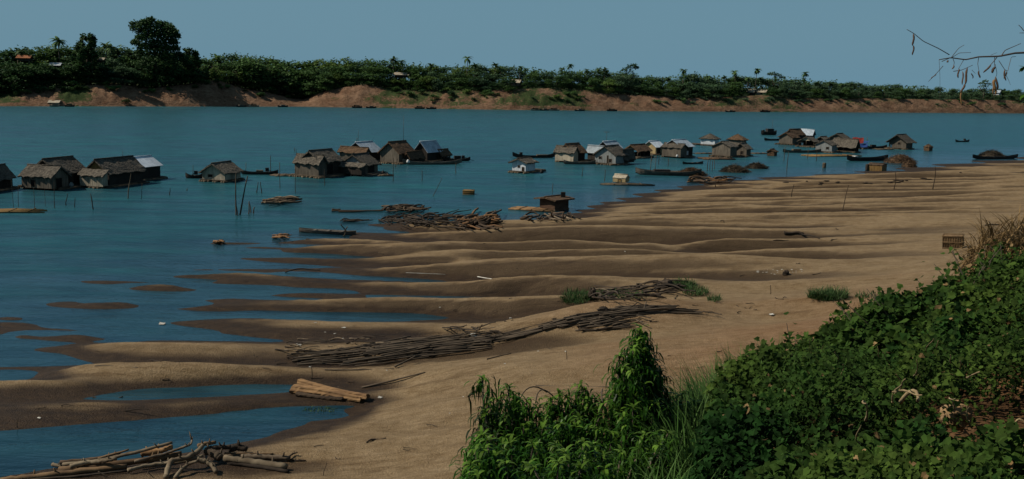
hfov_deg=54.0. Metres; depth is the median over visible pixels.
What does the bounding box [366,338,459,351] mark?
bamboo pole
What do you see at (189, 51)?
broadleaf tree
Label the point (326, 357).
bamboo pole
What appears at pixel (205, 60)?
broadleaf tree
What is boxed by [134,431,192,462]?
driftwood branch
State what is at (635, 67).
broadleaf tree
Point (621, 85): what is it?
broadleaf tree
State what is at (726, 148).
floating house
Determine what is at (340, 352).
bamboo pole
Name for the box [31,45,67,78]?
broadleaf tree
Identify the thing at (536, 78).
broadleaf tree
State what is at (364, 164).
floating house
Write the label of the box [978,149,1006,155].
brush pile
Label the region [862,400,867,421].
dry stalk
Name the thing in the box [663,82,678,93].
broadleaf tree
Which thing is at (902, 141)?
floating house
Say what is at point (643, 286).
driftwood branch
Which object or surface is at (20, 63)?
broadleaf tree
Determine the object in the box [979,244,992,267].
vine shoot
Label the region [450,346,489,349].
bamboo pole
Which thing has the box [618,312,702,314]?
bamboo pole
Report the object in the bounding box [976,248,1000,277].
vine shoot
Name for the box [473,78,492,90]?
broadleaf tree
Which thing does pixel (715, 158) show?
log raft
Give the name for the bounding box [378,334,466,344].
bamboo pole
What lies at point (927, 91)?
broadleaf tree
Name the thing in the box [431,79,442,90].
broadleaf tree
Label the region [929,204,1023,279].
dry grass
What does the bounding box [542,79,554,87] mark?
broadleaf tree
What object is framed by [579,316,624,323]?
bamboo pole
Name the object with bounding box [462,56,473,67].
palm tree
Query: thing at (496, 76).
broadleaf tree
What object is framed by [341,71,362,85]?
broadleaf tree
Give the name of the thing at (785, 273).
clod
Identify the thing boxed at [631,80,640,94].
broadleaf tree
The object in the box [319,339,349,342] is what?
driftwood stick
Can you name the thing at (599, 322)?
bamboo pole
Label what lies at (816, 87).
broadleaf tree
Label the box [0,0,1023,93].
sky
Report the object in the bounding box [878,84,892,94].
broadleaf tree
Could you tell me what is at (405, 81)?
broadleaf tree
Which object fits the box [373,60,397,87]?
broadleaf tree
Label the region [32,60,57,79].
broadleaf tree
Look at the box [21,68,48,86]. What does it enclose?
broadleaf tree
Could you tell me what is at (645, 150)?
floating house
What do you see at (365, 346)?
bamboo pole
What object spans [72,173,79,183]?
door
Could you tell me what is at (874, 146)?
boat
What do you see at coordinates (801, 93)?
broadleaf tree
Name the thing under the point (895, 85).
broadleaf tree
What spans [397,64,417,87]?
broadleaf tree
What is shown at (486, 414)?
leafy shrub
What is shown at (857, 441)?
dry stalk
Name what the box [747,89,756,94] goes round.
bank house
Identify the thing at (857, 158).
boat
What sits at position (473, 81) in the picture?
broadleaf tree
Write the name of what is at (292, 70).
broadleaf tree
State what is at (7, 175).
floating house
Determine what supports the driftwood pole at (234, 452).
on the sand beach
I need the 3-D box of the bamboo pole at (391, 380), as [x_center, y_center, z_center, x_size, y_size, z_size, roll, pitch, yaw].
[-5.382,6.395,45.715,2.943,0.109,0.094,-13,-26,-8]
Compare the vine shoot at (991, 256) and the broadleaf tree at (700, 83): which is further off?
the broadleaf tree at (700, 83)
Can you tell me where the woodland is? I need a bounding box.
[0,44,1023,99]
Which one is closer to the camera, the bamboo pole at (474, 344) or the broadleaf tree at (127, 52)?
the bamboo pole at (474, 344)
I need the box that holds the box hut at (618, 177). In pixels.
[612,173,629,182]
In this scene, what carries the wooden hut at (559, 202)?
on the sand beach
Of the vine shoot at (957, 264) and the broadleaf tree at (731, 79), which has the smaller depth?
the vine shoot at (957, 264)
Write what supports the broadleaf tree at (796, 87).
on the bank at (212, 94)
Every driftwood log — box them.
[0,464,126,478]
[51,462,61,466]
[58,450,181,469]
[60,451,132,463]
[62,441,172,465]
[70,455,116,468]
[98,449,128,458]
[140,444,172,456]
[197,439,215,446]
[204,444,222,460]
[207,442,230,449]
[223,454,287,468]
[227,462,288,472]
[241,451,290,460]
[280,200,301,203]
[332,210,383,211]
[338,210,382,211]
[478,223,493,227]
[484,214,497,216]
[520,215,532,219]
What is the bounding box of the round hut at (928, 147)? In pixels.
[923,144,932,150]
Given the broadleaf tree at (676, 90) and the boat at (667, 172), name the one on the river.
the boat at (667, 172)
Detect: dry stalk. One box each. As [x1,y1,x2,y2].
[855,425,861,444]
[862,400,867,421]
[892,389,921,395]
[899,389,919,403]
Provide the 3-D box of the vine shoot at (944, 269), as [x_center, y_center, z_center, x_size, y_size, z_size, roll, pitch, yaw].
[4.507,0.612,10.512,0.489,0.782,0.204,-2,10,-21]
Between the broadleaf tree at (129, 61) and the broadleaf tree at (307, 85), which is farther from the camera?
the broadleaf tree at (307, 85)
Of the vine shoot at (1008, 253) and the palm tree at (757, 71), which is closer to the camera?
the vine shoot at (1008, 253)
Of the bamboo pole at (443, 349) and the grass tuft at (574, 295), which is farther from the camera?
the grass tuft at (574, 295)
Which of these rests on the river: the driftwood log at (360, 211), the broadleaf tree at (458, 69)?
the driftwood log at (360, 211)
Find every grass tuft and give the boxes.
[302,405,333,411]
[559,286,601,304]
[672,277,722,301]
[802,284,852,301]
[852,289,877,298]
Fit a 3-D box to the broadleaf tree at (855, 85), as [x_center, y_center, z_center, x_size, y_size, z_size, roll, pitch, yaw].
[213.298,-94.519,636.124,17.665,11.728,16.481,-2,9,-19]
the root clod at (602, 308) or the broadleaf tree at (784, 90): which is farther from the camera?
the broadleaf tree at (784, 90)
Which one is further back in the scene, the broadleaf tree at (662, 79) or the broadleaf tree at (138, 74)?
the broadleaf tree at (662, 79)
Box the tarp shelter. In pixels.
[852,137,868,148]
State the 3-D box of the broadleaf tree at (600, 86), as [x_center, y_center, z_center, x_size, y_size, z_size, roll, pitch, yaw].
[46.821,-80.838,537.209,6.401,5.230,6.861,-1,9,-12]
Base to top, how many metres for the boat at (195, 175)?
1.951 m
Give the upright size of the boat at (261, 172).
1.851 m
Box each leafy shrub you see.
[449,425,528,478]
[457,392,517,475]
[469,380,628,478]
[511,426,684,478]
[593,323,683,469]
[653,390,703,445]
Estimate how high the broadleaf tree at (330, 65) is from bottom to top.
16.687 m
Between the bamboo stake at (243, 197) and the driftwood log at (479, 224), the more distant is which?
the bamboo stake at (243, 197)
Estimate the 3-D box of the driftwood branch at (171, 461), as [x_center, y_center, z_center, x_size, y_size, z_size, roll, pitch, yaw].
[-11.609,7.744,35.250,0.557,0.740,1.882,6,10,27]
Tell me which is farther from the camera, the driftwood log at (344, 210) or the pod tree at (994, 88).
the driftwood log at (344, 210)
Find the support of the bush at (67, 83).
on the bank at (212, 94)
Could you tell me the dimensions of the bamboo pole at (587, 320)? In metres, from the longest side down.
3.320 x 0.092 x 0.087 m
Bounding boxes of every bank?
[0,80,1023,112]
[790,318,1023,446]
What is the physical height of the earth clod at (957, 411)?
0.168 m
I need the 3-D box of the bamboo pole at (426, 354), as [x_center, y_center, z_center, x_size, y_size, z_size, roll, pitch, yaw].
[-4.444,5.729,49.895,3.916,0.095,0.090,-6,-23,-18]
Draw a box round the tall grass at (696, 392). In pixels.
[602,333,845,478]
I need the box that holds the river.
[0,106,1023,476]
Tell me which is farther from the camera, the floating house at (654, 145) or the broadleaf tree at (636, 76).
the broadleaf tree at (636, 76)
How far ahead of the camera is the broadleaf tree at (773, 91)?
584.27 m
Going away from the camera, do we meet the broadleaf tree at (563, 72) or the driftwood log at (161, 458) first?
the driftwood log at (161, 458)
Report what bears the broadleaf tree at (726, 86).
on the bank at (212, 94)
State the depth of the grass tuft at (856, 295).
55.65 m
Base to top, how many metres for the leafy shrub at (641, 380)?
1.439 m
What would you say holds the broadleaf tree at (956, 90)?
on the bank at (212, 94)
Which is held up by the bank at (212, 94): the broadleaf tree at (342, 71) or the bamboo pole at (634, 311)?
the broadleaf tree at (342, 71)
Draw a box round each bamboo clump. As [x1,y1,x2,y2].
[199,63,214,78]
[205,53,231,74]
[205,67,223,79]
[212,62,226,78]
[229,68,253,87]
[259,56,286,71]
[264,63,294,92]
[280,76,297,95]
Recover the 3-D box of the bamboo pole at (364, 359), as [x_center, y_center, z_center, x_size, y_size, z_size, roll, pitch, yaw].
[-6.054,5.697,49.313,4.583,0.122,0.129,-6,-10,-25]
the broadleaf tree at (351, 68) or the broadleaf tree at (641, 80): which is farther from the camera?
the broadleaf tree at (641, 80)
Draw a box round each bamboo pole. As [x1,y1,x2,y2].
[291,350,345,353]
[293,350,357,358]
[297,359,356,365]
[297,363,341,364]
[300,351,346,354]
[301,353,360,359]
[301,353,377,362]
[305,355,346,360]
[317,339,413,351]
[321,351,364,354]
[322,356,369,361]
[325,368,393,370]
[336,338,408,350]
[338,354,379,358]
[339,357,410,365]
[343,348,431,362]
[348,354,412,359]
[355,356,428,366]
[356,340,451,354]
[359,352,438,361]
[361,350,385,353]
[362,335,410,344]
[362,372,424,387]
[363,348,416,354]
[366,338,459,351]
[368,356,410,361]
[375,338,455,347]
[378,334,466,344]
[380,344,430,355]
[385,346,429,355]
[386,340,472,350]
[392,345,435,349]
[394,338,444,341]
[394,356,415,367]
[397,351,453,357]
[405,337,485,347]
[405,347,465,352]
[407,347,491,358]
[408,340,489,348]
[413,333,490,341]
[415,349,470,353]
[423,346,466,348]
[441,343,491,346]
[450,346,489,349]
[451,331,490,337]
[487,353,510,359]
[492,321,552,335]
[492,334,528,339]
[492,335,523,340]
[494,330,541,342]
[506,328,551,340]
[506,329,539,336]
[527,319,575,330]
[535,385,612,386]
[543,319,580,327]
[549,314,585,323]
[551,316,611,326]
[566,309,628,319]
[566,310,629,322]
[573,305,656,319]
[575,326,618,330]
[576,306,637,315]
[577,320,615,326]
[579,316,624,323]
[582,327,629,330]
[587,323,634,327]
[590,316,615,322]
[599,310,670,318]
[599,316,637,321]
[603,307,670,314]
[603,319,629,325]
[610,310,695,315]
[612,319,641,325]
[618,305,671,307]
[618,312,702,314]
[639,307,692,310]
[649,311,701,312]
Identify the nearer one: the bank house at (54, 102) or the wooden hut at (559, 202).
the wooden hut at (559, 202)
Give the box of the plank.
[784,231,803,234]
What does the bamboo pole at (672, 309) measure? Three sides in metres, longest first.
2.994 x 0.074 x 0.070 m
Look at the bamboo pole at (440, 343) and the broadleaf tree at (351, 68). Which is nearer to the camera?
the bamboo pole at (440, 343)
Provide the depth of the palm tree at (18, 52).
438.80 m
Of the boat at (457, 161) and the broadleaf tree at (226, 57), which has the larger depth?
the broadleaf tree at (226, 57)
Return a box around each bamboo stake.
[235,175,236,214]
[239,176,247,214]
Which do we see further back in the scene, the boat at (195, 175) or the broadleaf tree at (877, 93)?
the broadleaf tree at (877, 93)
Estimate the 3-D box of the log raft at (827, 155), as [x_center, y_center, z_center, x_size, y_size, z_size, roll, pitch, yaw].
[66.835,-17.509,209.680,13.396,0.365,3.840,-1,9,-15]
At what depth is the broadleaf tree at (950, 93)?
659.57 m
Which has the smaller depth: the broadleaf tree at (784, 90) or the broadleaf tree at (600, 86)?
the broadleaf tree at (600, 86)
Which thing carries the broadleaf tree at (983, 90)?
on the bank at (212, 94)
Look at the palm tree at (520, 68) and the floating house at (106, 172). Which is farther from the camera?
the palm tree at (520, 68)
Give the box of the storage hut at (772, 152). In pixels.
[766,148,778,155]
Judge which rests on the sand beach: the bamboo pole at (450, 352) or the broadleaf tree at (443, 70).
the bamboo pole at (450, 352)
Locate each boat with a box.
[64,103,74,106]
[185,171,201,177]
[241,168,277,174]
[299,227,355,234]
[402,158,461,164]
[442,155,473,160]
[512,152,554,157]
[563,160,595,163]
[635,152,701,175]
[683,161,702,163]
[761,125,776,134]
[764,138,778,140]
[783,149,820,152]
[847,154,887,160]
[868,145,886,147]
[973,154,1017,158]
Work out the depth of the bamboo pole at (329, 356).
49.65 m
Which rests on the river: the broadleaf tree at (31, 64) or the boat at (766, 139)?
the boat at (766, 139)
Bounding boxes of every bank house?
[16,55,33,62]
[47,100,60,103]
[48,62,62,73]
[97,57,105,63]
[394,72,410,89]
[512,79,522,85]
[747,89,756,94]
[756,89,767,94]
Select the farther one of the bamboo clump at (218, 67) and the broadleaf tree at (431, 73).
the broadleaf tree at (431, 73)
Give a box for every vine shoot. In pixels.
[784,312,801,354]
[835,302,864,335]
[835,303,868,328]
[838,297,877,332]
[859,286,893,330]
[913,275,923,287]
[922,261,948,283]
[940,246,969,281]
[948,249,966,276]
[968,249,989,269]
[970,262,990,279]
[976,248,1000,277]
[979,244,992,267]
[983,241,1006,265]
[989,242,1010,263]
[992,242,1010,273]
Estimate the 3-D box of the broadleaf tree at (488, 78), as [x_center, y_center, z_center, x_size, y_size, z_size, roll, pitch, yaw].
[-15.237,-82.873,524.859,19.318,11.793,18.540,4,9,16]
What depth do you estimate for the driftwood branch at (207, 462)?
35.10 m
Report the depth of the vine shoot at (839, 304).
9.42 m
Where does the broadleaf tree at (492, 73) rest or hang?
on the bank at (212, 94)
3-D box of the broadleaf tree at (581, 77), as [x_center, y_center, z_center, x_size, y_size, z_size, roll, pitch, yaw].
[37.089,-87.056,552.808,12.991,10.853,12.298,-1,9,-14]
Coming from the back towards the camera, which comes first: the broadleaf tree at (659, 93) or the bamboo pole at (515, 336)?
the broadleaf tree at (659, 93)
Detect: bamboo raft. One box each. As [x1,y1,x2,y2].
[0,208,46,212]
[270,173,292,175]
[374,173,392,175]
[600,182,654,185]
[874,148,893,149]
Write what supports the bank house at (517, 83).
on the bank at (212, 94)
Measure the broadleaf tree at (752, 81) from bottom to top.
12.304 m
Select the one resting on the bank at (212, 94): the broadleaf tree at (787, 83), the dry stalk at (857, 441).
the broadleaf tree at (787, 83)
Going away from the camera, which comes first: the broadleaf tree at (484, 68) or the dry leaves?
the dry leaves
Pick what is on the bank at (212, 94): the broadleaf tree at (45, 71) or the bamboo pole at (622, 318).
the broadleaf tree at (45, 71)
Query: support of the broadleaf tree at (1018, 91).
on the bank at (212, 94)
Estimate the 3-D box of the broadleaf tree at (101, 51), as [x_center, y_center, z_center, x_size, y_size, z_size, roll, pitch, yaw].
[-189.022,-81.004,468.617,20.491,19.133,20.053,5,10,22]
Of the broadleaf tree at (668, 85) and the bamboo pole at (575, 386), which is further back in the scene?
the broadleaf tree at (668, 85)
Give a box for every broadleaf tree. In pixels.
[0,45,39,62]
[0,50,19,67]
[0,60,19,84]
[0,67,30,89]
[0,72,9,89]
[8,63,38,88]
[13,62,29,87]
[14,50,50,64]
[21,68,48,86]
[25,61,43,80]
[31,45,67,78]
[31,61,63,86]
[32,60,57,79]
[45,45,77,62]
[53,65,79,85]
[61,52,101,84]
[65,54,113,84]
[74,33,98,84]
[93,47,120,76]
[101,69,126,84]
[103,45,141,79]
[103,58,125,79]
[106,66,138,84]
[114,55,142,84]
[121,68,148,85]
[124,63,153,85]
[128,16,193,87]
[137,64,160,87]
[138,72,156,87]
[178,47,201,78]
[182,59,211,82]
[197,58,218,79]
[213,61,242,84]
[214,53,251,77]
[217,70,237,82]
[225,57,267,88]
[240,61,272,89]
[241,56,279,90]
[248,64,272,90]
[265,61,297,94]
[276,66,302,95]
[277,60,317,93]
[280,71,312,97]
[298,66,324,95]
[298,81,322,95]
[299,60,323,90]
[302,59,338,89]
[311,67,336,90]
[313,72,335,90]
[321,59,338,72]
[327,65,352,87]
[327,74,347,87]
[333,57,360,83]
[341,65,363,85]
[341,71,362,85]
[348,60,365,78]
[350,73,370,84]
[357,59,386,84]
[358,65,379,84]
[362,73,381,84]
[370,65,394,86]
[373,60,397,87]
[373,73,389,86]
[386,58,405,85]
[387,78,400,88]
[395,78,410,89]
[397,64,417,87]
[404,66,429,89]
[412,79,424,90]
[416,75,439,90]
[419,71,437,88]
[426,64,442,89]
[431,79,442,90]
[436,66,452,88]
[438,72,455,87]
[445,67,469,89]
[450,70,466,89]
[451,77,470,90]
[454,66,479,84]
[462,77,484,90]
[465,70,497,90]
[465,75,475,90]
[469,63,496,88]
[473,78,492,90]
[484,66,500,87]
[486,72,503,89]
[487,82,502,89]
[491,65,518,88]
[496,77,516,88]
[511,71,528,88]
[522,80,533,88]
[524,72,542,88]
[528,70,542,87]
[535,81,546,87]
[539,71,554,87]
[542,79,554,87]
[544,71,558,84]
[553,76,570,88]
[554,70,571,88]
[561,72,587,88]
[563,78,578,88]
[573,71,587,88]
[578,75,590,89]
[584,77,599,90]
[585,69,607,90]
[590,78,602,89]
[593,84,604,91]
[600,79,621,93]
[601,77,616,92]
[602,72,614,87]
[609,71,627,93]
[611,81,627,93]
[612,74,632,93]
[616,73,641,94]
[621,63,638,94]
[622,83,640,94]
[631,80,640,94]
[633,76,649,94]
[633,84,653,94]
[640,75,656,90]
[641,82,650,93]
[643,86,657,95]
[652,81,665,93]
[652,89,664,95]
[654,76,667,95]
[661,89,672,96]
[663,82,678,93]
[668,79,679,86]
[668,87,681,96]
[669,82,687,96]
[677,76,691,97]
[681,81,697,97]
[681,90,691,97]
[687,71,707,97]
[689,85,705,97]
[692,81,707,96]
[697,74,720,93]
[697,89,711,97]
[703,84,723,97]
[707,82,720,94]
[713,78,725,93]
[717,88,734,96]
[718,84,732,96]
[722,78,738,96]
[726,85,740,95]
[727,75,751,95]
[728,81,747,95]
[743,76,766,93]
[757,78,770,92]
[761,88,781,95]
[765,78,778,93]
[766,84,779,95]
[767,71,785,95]
[775,79,793,94]
[776,86,788,96]
[777,83,790,96]
[785,89,796,97]
[788,77,806,91]
[788,84,802,97]
[794,90,805,97]
[795,84,813,97]
[802,91,813,97]
[808,86,821,97]
[808,89,824,97]
[812,81,828,97]
[819,80,841,97]
[820,85,831,96]
[829,90,841,97]
[839,88,854,98]
[840,85,856,96]
[844,81,862,95]
[848,90,860,98]
[854,87,863,97]
[861,90,871,97]
[862,85,879,96]
[873,91,881,97]
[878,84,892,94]
[883,91,891,97]
[884,87,898,96]
[886,84,903,96]
[891,90,902,98]
[892,87,910,97]
[905,89,918,98]
[913,89,925,97]
[917,94,924,98]
[922,88,933,98]
[932,86,946,97]
[944,92,956,99]
[946,88,959,98]
[968,89,977,98]
[971,93,982,99]
[976,80,991,99]
[1000,91,1015,98]
[1012,89,1022,98]
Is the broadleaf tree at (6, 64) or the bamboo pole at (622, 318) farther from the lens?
the broadleaf tree at (6, 64)
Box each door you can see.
[30,179,35,186]
[55,177,62,187]
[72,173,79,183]
[327,163,332,173]
[368,165,374,172]
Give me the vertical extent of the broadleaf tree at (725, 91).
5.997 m
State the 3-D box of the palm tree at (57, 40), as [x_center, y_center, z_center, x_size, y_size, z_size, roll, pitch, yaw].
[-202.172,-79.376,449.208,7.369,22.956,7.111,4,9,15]
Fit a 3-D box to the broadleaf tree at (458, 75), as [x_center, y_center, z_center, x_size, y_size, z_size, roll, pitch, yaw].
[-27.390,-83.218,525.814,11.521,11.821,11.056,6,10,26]
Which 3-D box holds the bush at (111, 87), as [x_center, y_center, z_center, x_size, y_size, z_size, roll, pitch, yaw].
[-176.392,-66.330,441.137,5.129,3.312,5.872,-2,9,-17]
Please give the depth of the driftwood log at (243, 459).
35.62 m
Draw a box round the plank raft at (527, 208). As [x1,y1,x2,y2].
[508,206,558,211]
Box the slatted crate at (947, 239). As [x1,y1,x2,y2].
[942,233,964,248]
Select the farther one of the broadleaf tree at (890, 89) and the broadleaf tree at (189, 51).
the broadleaf tree at (890, 89)
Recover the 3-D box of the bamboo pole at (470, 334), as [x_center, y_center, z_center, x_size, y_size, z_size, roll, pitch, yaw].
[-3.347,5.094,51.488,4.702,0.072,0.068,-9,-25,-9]
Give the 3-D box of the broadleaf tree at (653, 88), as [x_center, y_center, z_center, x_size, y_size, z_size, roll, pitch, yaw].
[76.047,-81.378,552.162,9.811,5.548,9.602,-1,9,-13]
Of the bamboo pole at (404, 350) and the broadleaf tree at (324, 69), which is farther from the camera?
the broadleaf tree at (324, 69)
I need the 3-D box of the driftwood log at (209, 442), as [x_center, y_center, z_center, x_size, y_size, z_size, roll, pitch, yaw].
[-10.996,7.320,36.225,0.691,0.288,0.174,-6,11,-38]
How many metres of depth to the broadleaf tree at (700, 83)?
572.03 m
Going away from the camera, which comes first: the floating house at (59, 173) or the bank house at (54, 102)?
the floating house at (59, 173)
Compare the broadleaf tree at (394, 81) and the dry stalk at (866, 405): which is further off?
the broadleaf tree at (394, 81)
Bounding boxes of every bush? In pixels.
[58,81,73,85]
[104,85,115,89]
[121,98,131,103]
[430,94,440,99]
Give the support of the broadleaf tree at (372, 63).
on the bank at (212, 94)
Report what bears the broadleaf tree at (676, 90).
on the bank at (212, 94)
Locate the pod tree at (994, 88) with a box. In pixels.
[907,25,1023,104]
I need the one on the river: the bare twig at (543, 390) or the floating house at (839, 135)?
the floating house at (839, 135)
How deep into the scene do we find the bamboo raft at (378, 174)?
146.83 m
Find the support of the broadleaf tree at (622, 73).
on the bank at (212, 94)
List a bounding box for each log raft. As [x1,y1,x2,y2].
[697,157,735,159]
[801,154,861,156]
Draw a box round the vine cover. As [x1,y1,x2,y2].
[683,239,1023,478]
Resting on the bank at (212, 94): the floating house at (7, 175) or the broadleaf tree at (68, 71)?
the broadleaf tree at (68, 71)
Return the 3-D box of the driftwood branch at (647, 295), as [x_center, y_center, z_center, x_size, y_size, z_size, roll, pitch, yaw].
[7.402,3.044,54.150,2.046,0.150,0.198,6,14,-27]
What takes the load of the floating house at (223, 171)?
on the river
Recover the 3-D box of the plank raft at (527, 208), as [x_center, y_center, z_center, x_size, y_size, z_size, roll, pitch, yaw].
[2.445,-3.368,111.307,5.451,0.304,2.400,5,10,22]
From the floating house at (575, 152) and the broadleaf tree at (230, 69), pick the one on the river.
the floating house at (575, 152)
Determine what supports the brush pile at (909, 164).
on the sand beach
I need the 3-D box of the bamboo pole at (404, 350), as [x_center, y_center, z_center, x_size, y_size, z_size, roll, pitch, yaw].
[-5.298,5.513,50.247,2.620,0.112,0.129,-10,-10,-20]
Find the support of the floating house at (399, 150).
on the river
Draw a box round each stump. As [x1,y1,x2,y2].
[228,440,247,451]
[587,287,595,299]
[660,278,672,283]
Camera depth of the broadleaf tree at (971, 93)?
679.70 m
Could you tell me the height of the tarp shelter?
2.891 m
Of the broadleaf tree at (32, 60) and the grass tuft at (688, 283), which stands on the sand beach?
the grass tuft at (688, 283)
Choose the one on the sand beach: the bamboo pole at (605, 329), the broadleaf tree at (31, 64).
the bamboo pole at (605, 329)
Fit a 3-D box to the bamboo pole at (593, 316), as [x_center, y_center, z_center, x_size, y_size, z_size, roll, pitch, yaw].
[5.391,3.783,52.263,4.719,0.078,0.067,-8,55,-16]
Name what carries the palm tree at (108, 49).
on the bank at (212, 94)
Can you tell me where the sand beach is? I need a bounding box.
[0,157,1023,478]
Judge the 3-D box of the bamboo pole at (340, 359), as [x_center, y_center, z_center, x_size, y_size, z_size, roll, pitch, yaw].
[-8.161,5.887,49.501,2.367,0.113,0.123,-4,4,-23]
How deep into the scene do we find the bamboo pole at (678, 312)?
52.54 m
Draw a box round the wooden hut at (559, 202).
[534,192,574,210]
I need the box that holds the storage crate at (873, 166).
[868,162,886,170]
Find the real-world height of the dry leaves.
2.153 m
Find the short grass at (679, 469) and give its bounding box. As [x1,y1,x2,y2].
[574,371,758,478]
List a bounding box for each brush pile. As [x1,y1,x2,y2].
[676,167,710,175]
[719,164,752,172]
[745,162,769,168]
[884,153,917,163]
[900,160,916,167]
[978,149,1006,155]
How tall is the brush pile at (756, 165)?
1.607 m
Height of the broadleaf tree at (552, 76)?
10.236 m
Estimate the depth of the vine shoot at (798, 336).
8.99 m
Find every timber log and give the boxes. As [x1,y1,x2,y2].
[289,384,362,401]
[295,392,342,400]
[297,379,369,399]
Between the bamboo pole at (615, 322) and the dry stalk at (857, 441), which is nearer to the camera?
the dry stalk at (857, 441)
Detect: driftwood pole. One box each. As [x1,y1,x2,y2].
[22,470,126,478]
[224,451,272,454]
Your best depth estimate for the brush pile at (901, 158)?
193.47 m
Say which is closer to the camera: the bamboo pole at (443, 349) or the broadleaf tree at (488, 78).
the bamboo pole at (443, 349)
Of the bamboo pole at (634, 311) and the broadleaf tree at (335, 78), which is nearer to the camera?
the bamboo pole at (634, 311)
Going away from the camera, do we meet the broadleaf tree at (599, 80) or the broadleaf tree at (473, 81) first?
the broadleaf tree at (473, 81)
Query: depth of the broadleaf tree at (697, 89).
562.91 m
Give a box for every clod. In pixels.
[597,306,607,311]
[782,270,788,275]
[939,400,972,431]
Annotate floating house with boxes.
[0,163,19,191]
[17,155,85,189]
[77,155,149,188]
[134,155,167,180]
[198,160,244,182]
[289,148,347,178]
[337,130,380,160]
[338,152,387,176]
[377,121,425,164]
[414,140,452,161]
[508,156,545,173]
[553,142,592,161]
[586,131,622,159]
[593,144,635,165]
[625,143,653,158]
[646,140,662,155]
[660,139,695,157]
[692,133,720,145]
[709,140,738,157]
[726,134,748,144]
[737,142,752,156]
[774,131,800,144]
[787,128,805,142]
[795,136,819,147]
[801,129,815,137]
[814,139,839,152]
[817,136,827,140]
[827,133,850,140]
[833,138,860,152]
[883,134,916,149]
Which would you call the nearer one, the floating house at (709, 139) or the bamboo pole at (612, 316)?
the bamboo pole at (612, 316)
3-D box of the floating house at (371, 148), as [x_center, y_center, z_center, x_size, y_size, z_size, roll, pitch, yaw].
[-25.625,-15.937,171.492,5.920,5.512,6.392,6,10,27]
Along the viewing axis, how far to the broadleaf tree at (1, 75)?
421.66 m
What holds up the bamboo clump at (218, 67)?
on the bank at (212, 94)
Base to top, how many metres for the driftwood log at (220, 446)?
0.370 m
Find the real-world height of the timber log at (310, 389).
0.441 m
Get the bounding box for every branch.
[127,454,203,472]
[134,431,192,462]
[163,444,204,478]
[173,460,197,478]
[197,457,217,473]
[285,268,319,272]
[421,212,438,216]
[592,296,630,299]
[594,285,631,289]
[596,287,648,298]
[630,285,653,288]
[633,294,663,297]
[637,293,666,298]
[644,290,675,292]
[654,283,685,291]
[657,284,695,291]
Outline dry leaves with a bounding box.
[724,244,1023,478]
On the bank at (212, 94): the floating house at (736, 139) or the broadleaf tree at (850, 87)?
the broadleaf tree at (850, 87)
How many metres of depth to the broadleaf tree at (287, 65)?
515.65 m
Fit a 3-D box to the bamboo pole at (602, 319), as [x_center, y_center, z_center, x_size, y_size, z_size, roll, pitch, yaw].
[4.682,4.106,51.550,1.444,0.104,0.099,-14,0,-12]
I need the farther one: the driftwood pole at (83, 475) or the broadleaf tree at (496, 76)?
the broadleaf tree at (496, 76)
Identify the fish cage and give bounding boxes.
[462,189,474,194]
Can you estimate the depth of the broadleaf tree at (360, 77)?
506.07 m
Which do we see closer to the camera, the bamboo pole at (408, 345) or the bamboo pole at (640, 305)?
the bamboo pole at (408, 345)
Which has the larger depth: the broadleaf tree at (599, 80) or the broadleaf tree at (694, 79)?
the broadleaf tree at (694, 79)
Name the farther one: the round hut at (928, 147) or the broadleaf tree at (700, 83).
the broadleaf tree at (700, 83)
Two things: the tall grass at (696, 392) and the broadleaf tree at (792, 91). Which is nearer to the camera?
the tall grass at (696, 392)
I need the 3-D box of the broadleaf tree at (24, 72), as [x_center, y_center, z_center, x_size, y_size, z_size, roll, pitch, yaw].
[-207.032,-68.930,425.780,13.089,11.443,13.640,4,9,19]
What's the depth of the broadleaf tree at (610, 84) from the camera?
537.54 m
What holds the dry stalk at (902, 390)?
in the vine cover
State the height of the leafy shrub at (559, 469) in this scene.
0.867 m
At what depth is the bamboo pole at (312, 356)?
49.76 m
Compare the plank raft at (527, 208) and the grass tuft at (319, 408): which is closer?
the grass tuft at (319, 408)
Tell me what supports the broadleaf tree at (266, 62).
on the bank at (212, 94)
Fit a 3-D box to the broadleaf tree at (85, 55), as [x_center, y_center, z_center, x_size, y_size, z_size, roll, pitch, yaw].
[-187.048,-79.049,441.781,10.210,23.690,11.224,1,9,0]
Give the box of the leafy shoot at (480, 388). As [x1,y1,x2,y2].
[464,374,507,430]
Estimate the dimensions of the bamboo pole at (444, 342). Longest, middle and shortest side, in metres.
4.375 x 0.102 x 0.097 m
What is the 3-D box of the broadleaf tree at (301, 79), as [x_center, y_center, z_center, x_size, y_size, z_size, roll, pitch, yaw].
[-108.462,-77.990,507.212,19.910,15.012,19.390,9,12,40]
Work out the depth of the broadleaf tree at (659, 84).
559.91 m
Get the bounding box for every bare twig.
[521,386,546,396]
[535,389,556,403]
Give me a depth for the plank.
87.55 m
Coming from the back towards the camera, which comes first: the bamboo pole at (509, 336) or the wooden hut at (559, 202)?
the wooden hut at (559, 202)
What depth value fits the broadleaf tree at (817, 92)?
603.66 m
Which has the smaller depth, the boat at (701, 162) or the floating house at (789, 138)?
the boat at (701, 162)
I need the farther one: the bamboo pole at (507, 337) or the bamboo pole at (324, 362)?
the bamboo pole at (507, 337)
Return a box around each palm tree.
[15,48,26,61]
[49,36,66,62]
[99,41,112,57]
[105,43,117,58]
[388,56,398,87]
[397,60,405,77]
[427,63,434,90]
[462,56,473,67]
[518,66,523,80]
[601,67,608,78]
[679,69,687,81]
[754,68,761,87]
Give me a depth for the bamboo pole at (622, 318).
51.71 m
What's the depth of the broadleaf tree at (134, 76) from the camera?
451.60 m
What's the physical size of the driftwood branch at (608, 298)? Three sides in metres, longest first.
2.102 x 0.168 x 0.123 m

